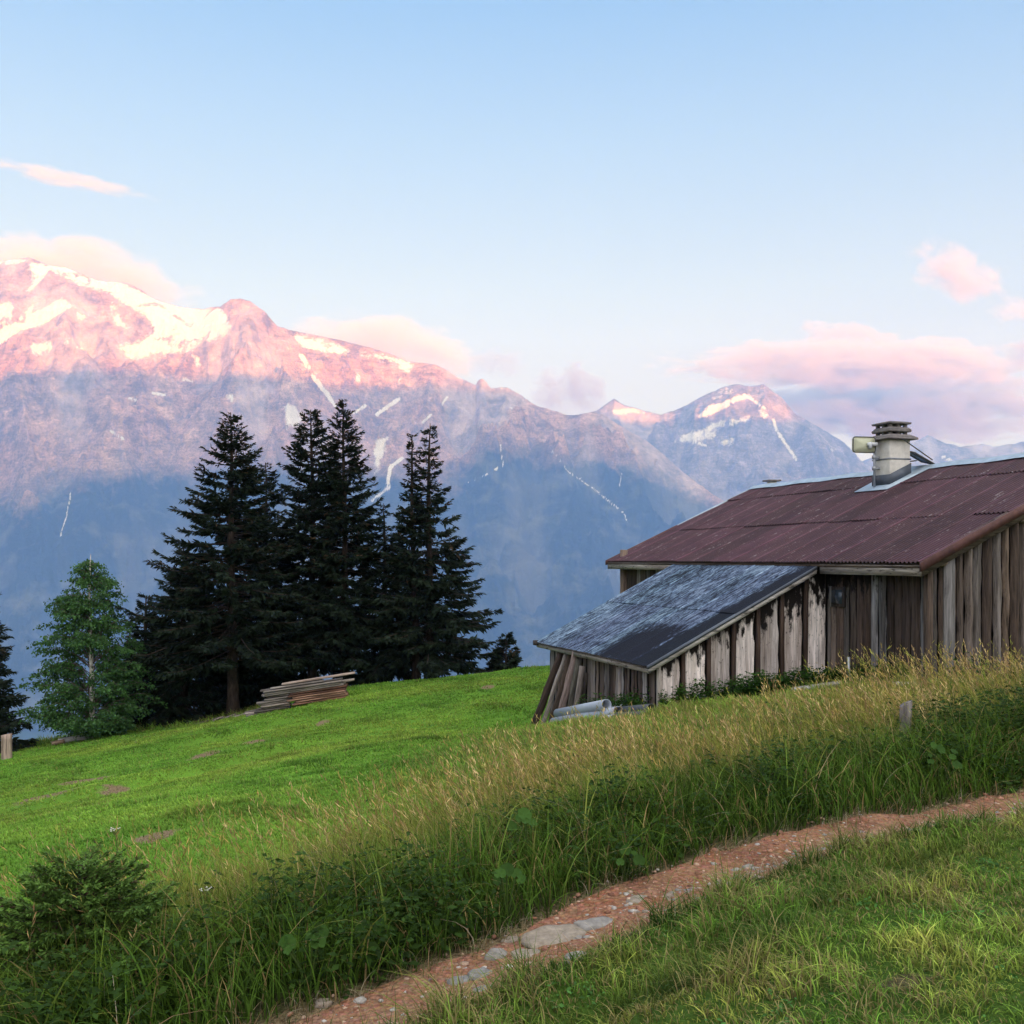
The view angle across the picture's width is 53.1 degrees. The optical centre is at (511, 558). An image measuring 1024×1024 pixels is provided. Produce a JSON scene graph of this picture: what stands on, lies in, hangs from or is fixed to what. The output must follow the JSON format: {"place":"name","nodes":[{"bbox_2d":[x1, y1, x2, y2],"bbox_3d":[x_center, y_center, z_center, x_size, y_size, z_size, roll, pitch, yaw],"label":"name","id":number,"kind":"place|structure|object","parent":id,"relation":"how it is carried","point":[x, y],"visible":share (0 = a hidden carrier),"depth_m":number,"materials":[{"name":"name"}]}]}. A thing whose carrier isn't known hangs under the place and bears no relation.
{"place":"outdoors","nodes":[
{"label":"outdoors","id":0,"kind":"place"},
{"bbox_2d":[0,257,723,730],"bbox_3d":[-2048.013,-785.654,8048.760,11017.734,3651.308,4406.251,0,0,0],"label":"snowy mountain","id":1,"kind":"structure","parent":0,"point":[116,399],"depth_m":7865.44,"materials":[{"name":"grey stone"}]},
{"bbox_2d":[0,672,1023,1023],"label":"bank grass","id":2,"kind":"structure","parent":0,"point":[848,786],"depth_m":6.25,"materials":[{"name":"green plant"}]},
{"bbox_2d":[0,665,1023,1023],"bbox_3d":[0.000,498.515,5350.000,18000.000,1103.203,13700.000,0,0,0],"label":"ground","id":3,"kind":"structure","parent":0,"point":[944,1015],"depth_m":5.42,"materials":[{"name":"green plant"}]},
{"bbox_2d":[1,733,11,759],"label":"wooden post","id":4,"kind":"object","parent":3,"relation":"on","point":[6,746],"visible":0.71,"depth_m":33.34,"materials":[{"name":"beige wood"}]},
{"bbox_2d":[0,594,38,752],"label":"spruce tree","id":5,"kind":"object","parent":3,"relation":"on","point":[8,725],"visible":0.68,"depth_m":37.20,"materials":[{"name":"green plant"}]},
{"bbox_2d":[51,739,64,744],"bbox_3d":[-16.627,6.742,37.504,0.434,0.140,0.217,-13,6,-27],"label":"fallen log","id":6,"kind":"object","parent":3,"relation":"on","point":[56,742],"visible":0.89,"depth_m":37.44,"materials":[{"name":"brown wood"}]},
{"bbox_2d":[58,735,88,743],"bbox_3d":[-16.159,6.670,37.753,1.038,0.200,0.280,-7,2,-17],"label":"fallen log","id":7,"kind":"object","parent":3,"relation":"on","point":[70,739],"visible":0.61,"depth_m":37.66,"materials":[{"name":"grey wood"}]},
{"bbox_2d":[7,554,167,741],"bbox_3d":[-15.689,3.354,38.137,5.208,7.030,5.086,0,0,0],"label":"birch tree","id":8,"kind":"object","parent":3,"relation":"on","point":[111,715],"visible":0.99,"depth_m":37.66,"materials":[{"name":"green plant"}]},
{"bbox_2d":[0,839,200,1023],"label":"young spruce","id":9,"kind":"object","parent":3,"relation":"on","point":[47,892],"visible":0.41,"depth_m":4.78,"materials":[{"name":"green plant"}]},
{"bbox_2d":[110,827,119,881],"bbox_3d":[-2.405,2.041,6.200,0.064,0.824,0.057,0,0,-42],"label":"umbel flower","id":10,"kind":"object","parent":3,"relation":"on","point":[113,831],"visible":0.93,"depth_m":6.20,"materials":[{"name":"green plant"}]},
{"bbox_2d":[98,591,198,730],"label":"spruce tree","id":11,"kind":"object","parent":3,"relation":"on","point":[135,634],"visible":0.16,"depth_m":41.62,"materials":[{"name":"green plant"}]},
{"bbox_2d":[123,546,226,731],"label":"spruce tree","id":12,"kind":"object","parent":3,"relation":"on","point":[203,692],"visible":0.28,"depth_m":40.63,"materials":[{"name":"green plant"}]},
{"bbox_2d":[199,886,210,922],"bbox_3d":[-1.671,2.007,5.601,0.064,0.406,0.073,0,0,28],"label":"umbel flower","id":13,"kind":"object","parent":3,"relation":"on","point":[206,893],"visible":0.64,"depth_m":5.60,"materials":[{"name":"white plant"}]},
{"bbox_2d":[113,412,329,716],"bbox_3d":[-11.102,0.336,39.821,7.934,12.154,7.815,0,0,0],"label":"spruce tree","id":14,"kind":"object","parent":3,"relation":"on","point":[197,601],"visible":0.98,"depth_m":39.33,"materials":[{"name":"green plant"}]},
{"bbox_2d":[188,587,270,710],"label":"spruce tree","id":15,"kind":"object","parent":3,"relation":"on","point":[240,665],"visible":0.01,"depth_m":44.59,"materials":[{"name":"green plant"}]},
{"bbox_2d":[208,462,326,715],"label":"spruce tree","id":16,"kind":"object","parent":3,"relation":"on","point":[247,682],"visible":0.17,"depth_m":42.65,"materials":[{"name":"green plant"}]},
{"bbox_2d":[278,925,328,992],"bbox_3d":[-0.931,1.847,4.641,0.231,0.315,0.144,0,0,-27],"label":"broadleaf plant","id":17,"kind":"object","parent":3,"relation":"on","point":[287,942],"visible":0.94,"depth_m":4.64,"materials":[{"name":"green plant"}]},
{"bbox_2d":[251,408,361,681],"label":"spruce tree","id":18,"kind":"object","parent":3,"relation":"on","point":[311,494],"visible":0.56,"depth_m":42.16,"materials":[{"name":"green plant"}]},
{"bbox_2d":[292,695,345,705],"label":"stacked board","id":19,"kind":"object","parent":3,"relation":"on","point":[313,701],"visible":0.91,"depth_m":36.54,"materials":[{"name":"wood"}]},
{"bbox_2d":[296,692,347,702],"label":"stacked board","id":20,"kind":"object","parent":19,"relation":"on","point":[318,698],"visible":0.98,"depth_m":36.56,"materials":[{"name":"brown wood"}]},
{"bbox_2d":[287,691,345,701],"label":"stacked board","id":21,"kind":"object","parent":20,"relation":"on","point":[297,699],"visible":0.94,"depth_m":36.53,"materials":[{"name":"wood"}]},
{"bbox_2d":[292,689,345,698],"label":"stacked board","id":22,"kind":"object","parent":21,"relation":"on","point":[319,694],"visible":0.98,"depth_m":36.52,"materials":[{"name":"wood"}]},
{"bbox_2d":[287,687,345,697],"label":"stacked board","id":23,"kind":"object","parent":22,"relation":"on","point":[317,692],"visible":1,"depth_m":36.56,"materials":[{"name":"brown wood"}]},
{"bbox_2d":[290,684,347,694],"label":"stacked board","id":24,"kind":"object","parent":23,"relation":"on","point":[345,685],"visible":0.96,"depth_m":36.57,"materials":[{"name":"brown wood"}]},
{"bbox_2d":[263,683,343,696],"bbox_3d":[-7.461,4.713,36.661,2.844,0.052,0.376,-8,1,-7],"label":"stacked board","id":25,"kind":"object","parent":24,"relation":"on","point":[341,684],"visible":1,"depth_m":36.49,"materials":[{"name":"brown wood"}]},
{"bbox_2d":[264,682,340,694],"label":"stacked board","id":26,"kind":"object","parent":25,"relation":"on","point":[302,688],"visible":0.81,"depth_m":36.50,"materials":[{"name":"brown wood"}]},
{"bbox_2d":[263,679,341,692],"bbox_3d":[-7.471,4.576,36.616,2.780,0.052,0.396,-8,1,-6],"label":"stacked board","id":27,"kind":"object","parent":26,"relation":"on","point":[299,686],"visible":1,"depth_m":36.50,"materials":[{"name":"wood"}]},
{"bbox_2d":[270,679,323,689],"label":"top board","id":28,"kind":"object","parent":27,"relation":"on","point":[296,684],"visible":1,"depth_m":36.55,"materials":[{"name":"brown wood"}]},
{"bbox_2d":[282,671,354,684],"bbox_3d":[-6.948,4.316,36.796,2.607,0.060,0.314,-8,1,-6],"label":"top board","id":29,"kind":"object","parent":28,"relation":"on","point":[317,678],"visible":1,"depth_m":36.68,"materials":[{"name":"wood"}]},
{"bbox_2d":[290,399,395,686],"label":"spruce tree","id":30,"kind":"object","parent":3,"relation":"on","point":[350,632],"visible":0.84,"depth_m":41.51,"materials":[{"name":"green plant"}]},
{"bbox_2d":[356,913,396,956],"bbox_3d":[-0.653,1.852,4.960,0.207,0.256,0.132,0,0,0],"label":"broadleaf plant","id":31,"kind":"object","parent":3,"relation":"on","point":[360,927],"visible":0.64,"depth_m":4.95,"materials":[{"name":"green plant"}]},
{"bbox_2d":[333,503,425,685],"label":"spruce tree","id":32,"kind":"object","parent":3,"relation":"on","point":[373,673],"visible":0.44,"depth_m":42.09,"materials":[{"name":"green plant"}]},
{"bbox_2d":[374,433,458,679],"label":"spruce tree","id":33,"kind":"object","parent":3,"relation":"on","point":[400,661],"visible":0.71,"depth_m":41.58,"materials":[{"name":"green plant"}]},
{"bbox_2d":[361,425,503,679],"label":"spruce tree","id":34,"kind":"object","parent":3,"relation":"on","point":[454,657],"visible":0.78,"depth_m":41.41,"materials":[{"name":"green plant"}]},
{"bbox_2d":[486,652,508,670],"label":"young spruce","id":35,"kind":"object","parent":3,"relation":"on","point":[490,664],"visible":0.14,"depth_m":43.41,"materials":[{"name":"green plant"}]},
{"bbox_2d":[483,631,522,670],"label":"young spruce","id":36,"kind":"object","parent":3,"relation":"on","point":[514,659],"visible":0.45,"depth_m":42.90,"materials":[{"name":"green plant"}]},
{"bbox_2d":[493,862,525,920],"bbox_3d":[-0.019,1.799,5.454,0.194,0.330,0.166,0,0,-19],"label":"broadleaf plant","id":37,"kind":"object","parent":3,"relation":"on","point":[507,869],"visible":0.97,"depth_m":5.48,"materials":[{"name":"green plant"}]},
{"bbox_2d":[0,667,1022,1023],"bbox_3d":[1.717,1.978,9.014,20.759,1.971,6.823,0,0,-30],"label":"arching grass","id":38,"kind":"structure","parent":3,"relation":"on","point":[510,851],"depth_m":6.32,"materials":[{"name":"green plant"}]},
{"bbox_2d":[0,677,1023,1023],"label":"bank weeds","id":39,"kind":"object","parent":3,"relation":"on","point":[386,903],"visible":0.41,"depth_m":5.24,"materials":[{"name":"green plant"}]},
{"bbox_2d":[506,807,536,874],"bbox_3d":[0.060,1.702,6.106,0.150,0.438,0.203,0,0,14],"label":"broadleaf plant","id":40,"kind":"object","parent":3,"relation":"on","point":[524,815],"visible":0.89,"depth_m":6.08,"materials":[{"name":"green plant"}]},
{"bbox_2d":[530,652,563,724],"bbox_3d":[0.841,3.129,24.284,0.193,2.149,0.045,20,7,-10],"label":"leaning board","id":41,"kind":"object","parent":3,"relation":"on","point":[541,706],"visible":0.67,"depth_m":24.26,"materials":[{"name":"wood"}]},
{"bbox_2d":[541,654,566,724],"bbox_3d":[0.967,3.111,23.918,0.113,1.979,0.047,17,4,-10],"label":"leaning board","id":42,"kind":"object","parent":3,"relation":"on","point":[553,689],"visible":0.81,"depth_m":23.89,"materials":[{"name":"grey wood"}]},
{"bbox_2d":[548,654,570,722],"bbox_3d":[1.123,3.103,23.834,0.166,1.929,0.045,14,8,-10],"label":"leaning board","id":43,"kind":"object","parent":3,"relation":"on","point":[561,686],"visible":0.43,"depth_m":23.80,"materials":[{"name":"wood"}]},
{"bbox_2d":[558,651,577,707],"bbox_3d":[1.238,2.975,23.182,0.189,1.826,0.045,14,0,-10],"label":"leaning board","id":44,"kind":"object","parent":3,"relation":"on","point":[566,691],"visible":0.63,"depth_m":23.16,"materials":[{"name":"wood"}]},
{"bbox_2d":[567,659,581,706],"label":"leaning board","id":45,"kind":"object","parent":3,"relation":"on","point":[578,663],"visible":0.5,"depth_m":23.16,"materials":[{"name":"wood"}]},
{"bbox_2d":[565,951,585,963],"bbox_3d":[0.291,1.850,4.703,0.096,0.064,0.142,0,0,16],"label":"flat rock","id":46,"kind":"object","parent":3,"relation":"on","point":[567,954],"visible":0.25,"depth_m":4.70,"materials":[{"name":"stone"}]},
{"bbox_2d":[573,666,584,705],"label":"leaning board","id":47,"kind":"object","parent":3,"relation":"on","point":[579,683],"visible":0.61,"depth_m":22.84,"materials":[{"name":"grey wood"}]},
{"bbox_2d":[549,706,618,722],"bbox_3d":[1.490,3.300,21.200,0.220,0.220,3.090,0,-12,-22],"label":"drain pipe","id":48,"kind":"object","parent":3,"relation":"on","point":[590,713],"visible":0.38,"depth_m":20.75,"materials":[{"name":"grey plastic"}]},
{"bbox_2d":[580,673,587,703],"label":"leaning board","id":49,"kind":"object","parent":3,"relation":"on","point":[585,682],"visible":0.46,"depth_m":22.94,"materials":[{"name":"wood"}]},
{"bbox_2d":[615,667,620,704],"bbox_3d":[2.219,2.802,21.309,0.050,1.050,0.228,1,0,-19],"label":"upright plank","id":50,"kind":"object","parent":3,"relation":"on","point":[618,683],"visible":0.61,"depth_m":21.27,"materials":[{"name":"grey wood"}]},
{"bbox_2d":[226,778,1023,1023],"bbox_3d":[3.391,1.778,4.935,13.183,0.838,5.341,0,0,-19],"label":"trailside lawn","id":51,"kind":"structure","parent":3,"relation":"on","point":[763,944],"depth_m":4.46,"materials":[{"name":"green plant"}]},
{"bbox_2d":[616,842,644,882],"bbox_3d":[0.690,1.813,6.053,0.171,0.253,0.247,0,0,0],"label":"broadleaf plant","id":52,"kind":"object","parent":3,"relation":"on","point":[638,859],"visible":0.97,"depth_m":6.01,"materials":[{"name":"green plant"}]},
{"bbox_2d":[614,711,646,716],"bbox_3d":[2.253,2.973,19.275,0.170,0.170,0.836,0,-8,-38],"label":"drain pipe","id":53,"kind":"object","parent":3,"relation":"on","point":[631,713],"visible":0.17,"depth_m":19.18,"materials":[{"name":"plastic"}]},
{"bbox_2d":[616,704,653,711],"bbox_3d":[2.356,2.901,19.525,0.200,0.200,0.918,0,-10,-34],"label":"drain pipe","id":54,"kind":"object","parent":3,"relation":"on","point":[635,707],"visible":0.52,"depth_m":19.42,"materials":[{"name":"plastic"}]},
{"bbox_2d":[533,421,1023,712],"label":"alpine cabin","id":55,"kind":"object","parent":3,"relation":"on","point":[771,576],"visible":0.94,"depth_m":20.90,"materials":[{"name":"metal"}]},
{"bbox_2d":[829,586,845,606],"bbox_3d":[6.593,0.780,20.744,0.067,0.420,0.460,0,0,-19],"label":"window","id":56,"kind":"structure","parent":55,"relation":"in","point":[837,595],"depth_m":20.70,"materials":[{"name":"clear glass"}]},
{"bbox_2d":[852,436,879,487],"bbox_3d":[8.669,-2.347,25.011,0.779,1.242,0.261,0,0,0],"label":"panel antenna","id":57,"kind":"object","parent":55,"relation":"attached to","point":[863,444],"visible":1,"depth_m":24.96,"materials":[{"name":"metal"}]},
{"bbox_2d":[904,440,934,463],"bbox_3d":[9.842,-2.560,25.107,1.004,0.587,0.586,0,0,-19],"label":"solar panel","id":58,"kind":"object","parent":55,"relation":"attached to","point":[918,457],"visible":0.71,"depth_m":24.98,"materials":[{"name":"grey metal"}]},
{"bbox_2d":[576,651,1023,706],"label":"wall nettles","id":59,"kind":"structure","parent":3,"relation":"on","point":[742,688],"depth_m":19.82,"materials":[{"name":"green plant"}]},
{"bbox_2d":[791,680,840,690],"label":"fallen board","id":60,"kind":"object","parent":3,"relation":"on","point":[795,688],"visible":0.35,"depth_m":18.99,"materials":[{"name":"grey wood"}]},
{"bbox_2d":[899,700,911,741],"bbox_3d":[3.681,1.747,9.591,0.116,0.836,0.111,1,2,0],"label":"fence post","id":61,"kind":"object","parent":3,"relation":"on","point":[904,712],"visible":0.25,"depth_m":9.54,"materials":[{"name":"grey wood"}]},
{"bbox_2d":[927,742,962,794],"bbox_3d":[3.418,1.681,8.086,0.261,0.435,0.160,0,0,27],"label":"broadleaf plant","id":62,"kind":"object","parent":3,"relation":"on","point":[940,748],"visible":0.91,"depth_m":8.10,"materials":[{"name":"green plant"}]},
{"bbox_2d":[0,636,1023,992],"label":"seeding grass","id":63,"kind":"structure","parent":0,"point":[944,676],"depth_m":8.64,"materials":[{"name":"green plant"}]},
{"bbox_2d":[0,0,1023,460],"label":"sky","id":64,"kind":"structure","parent":0,"point":[572,207],"materials":[{"name":"blue"}]},
{"bbox_2d":[271,790,1023,1023],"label":"path","id":65,"kind":"structure","parent":0,"point":[570,914],"depth_m":5.64,"materials":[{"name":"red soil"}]},
{"bbox_2d":[315,998,331,1008],"bbox_3d":[-0.837,1.987,4.553,0.078,0.047,0.069,0,0,0],"label":"flat rock","id":66,"kind":"object","parent":65,"relation":"on","point":[320,1003],"visible":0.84,"depth_m":4.53,"materials":[{"name":"stone"}]},
{"bbox_2d":[447,975,468,984],"bbox_3d":[-0.246,1.962,4.706,0.126,0.070,0.090,0,0,-37],"label":"flat rock","id":67,"kind":"object","parent":65,"relation":"on","point":[464,979],"visible":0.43,"depth_m":4.69,"materials":[{"name":"stone"}]},
{"bbox_2d":[467,967,490,980],"bbox_3d":[-0.148,1.957,4.763,0.122,0.074,0.122,0,0,0],"label":"flat rock","id":68,"kind":"object","parent":65,"relation":"on","point":[482,969],"visible":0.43,"depth_m":4.75,"materials":[{"name":"stone"}]},
{"bbox_2d":[473,985,490,992],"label":"flat rock","id":69,"kind":"object","parent":65,"relation":"on","point":[474,989],"visible":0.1,"depth_m":4.47,"materials":[{"name":"stone"}]},
{"bbox_2d":[484,948,506,960],"bbox_3d":[-0.080,1.967,5.016,0.122,0.087,0.141,0,0,0],"label":"flat rock","id":70,"kind":"object","parent":65,"relation":"on","point":[496,952],"visible":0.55,"depth_m":4.99,"materials":[{"name":"stone"}]},
{"bbox_2d":[501,936,519,942],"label":"flat rock","id":71,"kind":"object","parent":65,"relation":"on","point":[515,938],"visible":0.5,"depth_m":5.18,"materials":[{"name":"stone"}]},
{"bbox_2d":[510,948,539,958],"bbox_3d":[0.070,1.956,4.991,0.172,0.078,0.123,0,0,-25],"label":"flat rock","id":72,"kind":"object","parent":65,"relation":"on","point":[530,951],"visible":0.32,"depth_m":4.99,"materials":[{"name":"stone"}]},
{"bbox_2d":[519,923,586,948],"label":"bedrock slab","id":73,"kind":"structure","parent":65,"relation":"on","point":[569,930],"depth_m":5.18,"materials":[{"name":"stone"}]},
{"bbox_2d":[573,916,612,930],"bbox_3d":[0.442,1.940,5.354,0.250,0.084,0.190,0,0,0],"label":"flat rock","id":74,"kind":"object","parent":65,"relation":"on","point":[594,923],"visible":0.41,"depth_m":5.34,"materials":[{"name":"stone"}]},
{"bbox_2d":[626,895,646,902],"bbox_3d":[0.705,1.917,5.705,0.176,0.052,0.119,0,0,-42],"label":"flat rock","id":75,"kind":"object","parent":65,"relation":"on","point":[632,899],"visible":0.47,"depth_m":5.69,"materials":[{"name":"stone"}]},
{"bbox_2d":[594,384,871,500],"bbox_3d":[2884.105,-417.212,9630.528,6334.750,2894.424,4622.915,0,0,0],"label":"rocky mountain","id":76,"kind":"structure","parent":0,"point":[725,443],"depth_m":10387.23,"materials":[{"name":"grey stone"}]},
{"bbox_2d":[862,435,1023,470],"bbox_3d":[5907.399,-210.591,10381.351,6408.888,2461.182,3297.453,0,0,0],"label":"distant ridge","id":77,"kind":"structure","parent":0,"point":[935,450],"depth_m":11295.97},
{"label":"stacked board","id":78,"kind":"object","parent":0,"visible":0},
{"bbox_2d":[341,678,354,682],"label":"stacked board","id":79,"kind":"object","parent":78,"relation":"on","point":[348,680],"visible":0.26,"depth_m":37.03,"materials":[{"name":"wood"}]},
{"bbox_2d":[260,678,342,691],"bbox_3d":[-7.613,4.583,37.095,2.947,0.052,0.395,-8,1,-6],"label":"stacked board","id":80,"kind":"object","parent":79,"relation":"on","point":[261,690],"visible":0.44,"depth_m":37.04,"materials":[{"name":"brown wood"}]},
{"bbox_3d":[1.659,3.327,21.705,0.220,0.220,2.962,0,-12,-25],"label":"drain pipe","id":81,"kind":"object","parent":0,"visible":0},
{"bbox_2d":[553,699,611,716],"bbox_3d":[1.438,3.159,21.425,0.209,0.209,2.839,0,-12,-18],"label":"drain pipe","id":82,"kind":"object","parent":81,"relation":"on","point":[587,707],"visible":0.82,"depth_m":20.92,"materials":[{"name":"grey plastic"}]},
{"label":"grey board","id":83,"kind":"object","parent":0,"visible":0},
{"bbox_2d":[250,708,287,714],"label":"grey board","id":84,"kind":"object","parent":83,"relation":"on","point":[264,712],"visible":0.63,"depth_m":36.41,"materials":[{"name":"grey wood"}]},
{"bbox_2d":[254,705,290,712],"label":"grey board","id":85,"kind":"object","parent":84,"relation":"on","point":[265,710],"visible":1,"depth_m":36.40,"materials":[{"name":"grey wood"}]},
{"bbox_2d":[258,703,291,709],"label":"grey board","id":86,"kind":"object","parent":85,"relation":"on","point":[260,708],"visible":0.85,"depth_m":36.42,"materials":[{"name":"grey wood"}]},
{"bbox_2d":[261,702,289,707],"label":"grey board","id":87,"kind":"object","parent":86,"relation":"on","point":[271,705],"visible":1,"depth_m":36.37,"materials":[{"name":"grey wood"}]},
{"bbox_2d":[259,700,286,705],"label":"grey board","id":88,"kind":"object","parent":87,"relation":"on","point":[273,702],"visible":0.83,"depth_m":36.44,"materials":[{"name":"grey wood"}]},
{"bbox_2d":[256,697,290,704],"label":"grey board","id":89,"kind":"object","parent":88,"relation":"on","point":[263,702],"visible":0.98,"depth_m":36.41,"materials":[{"name":"grey wood"}]},
{"bbox_2d":[264,696,287,700],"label":"grey board","id":90,"kind":"object","parent":89,"relation":"on","point":[273,698],"visible":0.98,"depth_m":36.43,"materials":[{"name":"grey wood"}]},
{"bbox_2d":[266,693,289,697],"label":"grey board","id":91,"kind":"object","parent":90,"relation":"on","point":[278,695],"visible":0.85,"depth_m":36.49,"materials":[{"name":"grey wood"}]}
]}

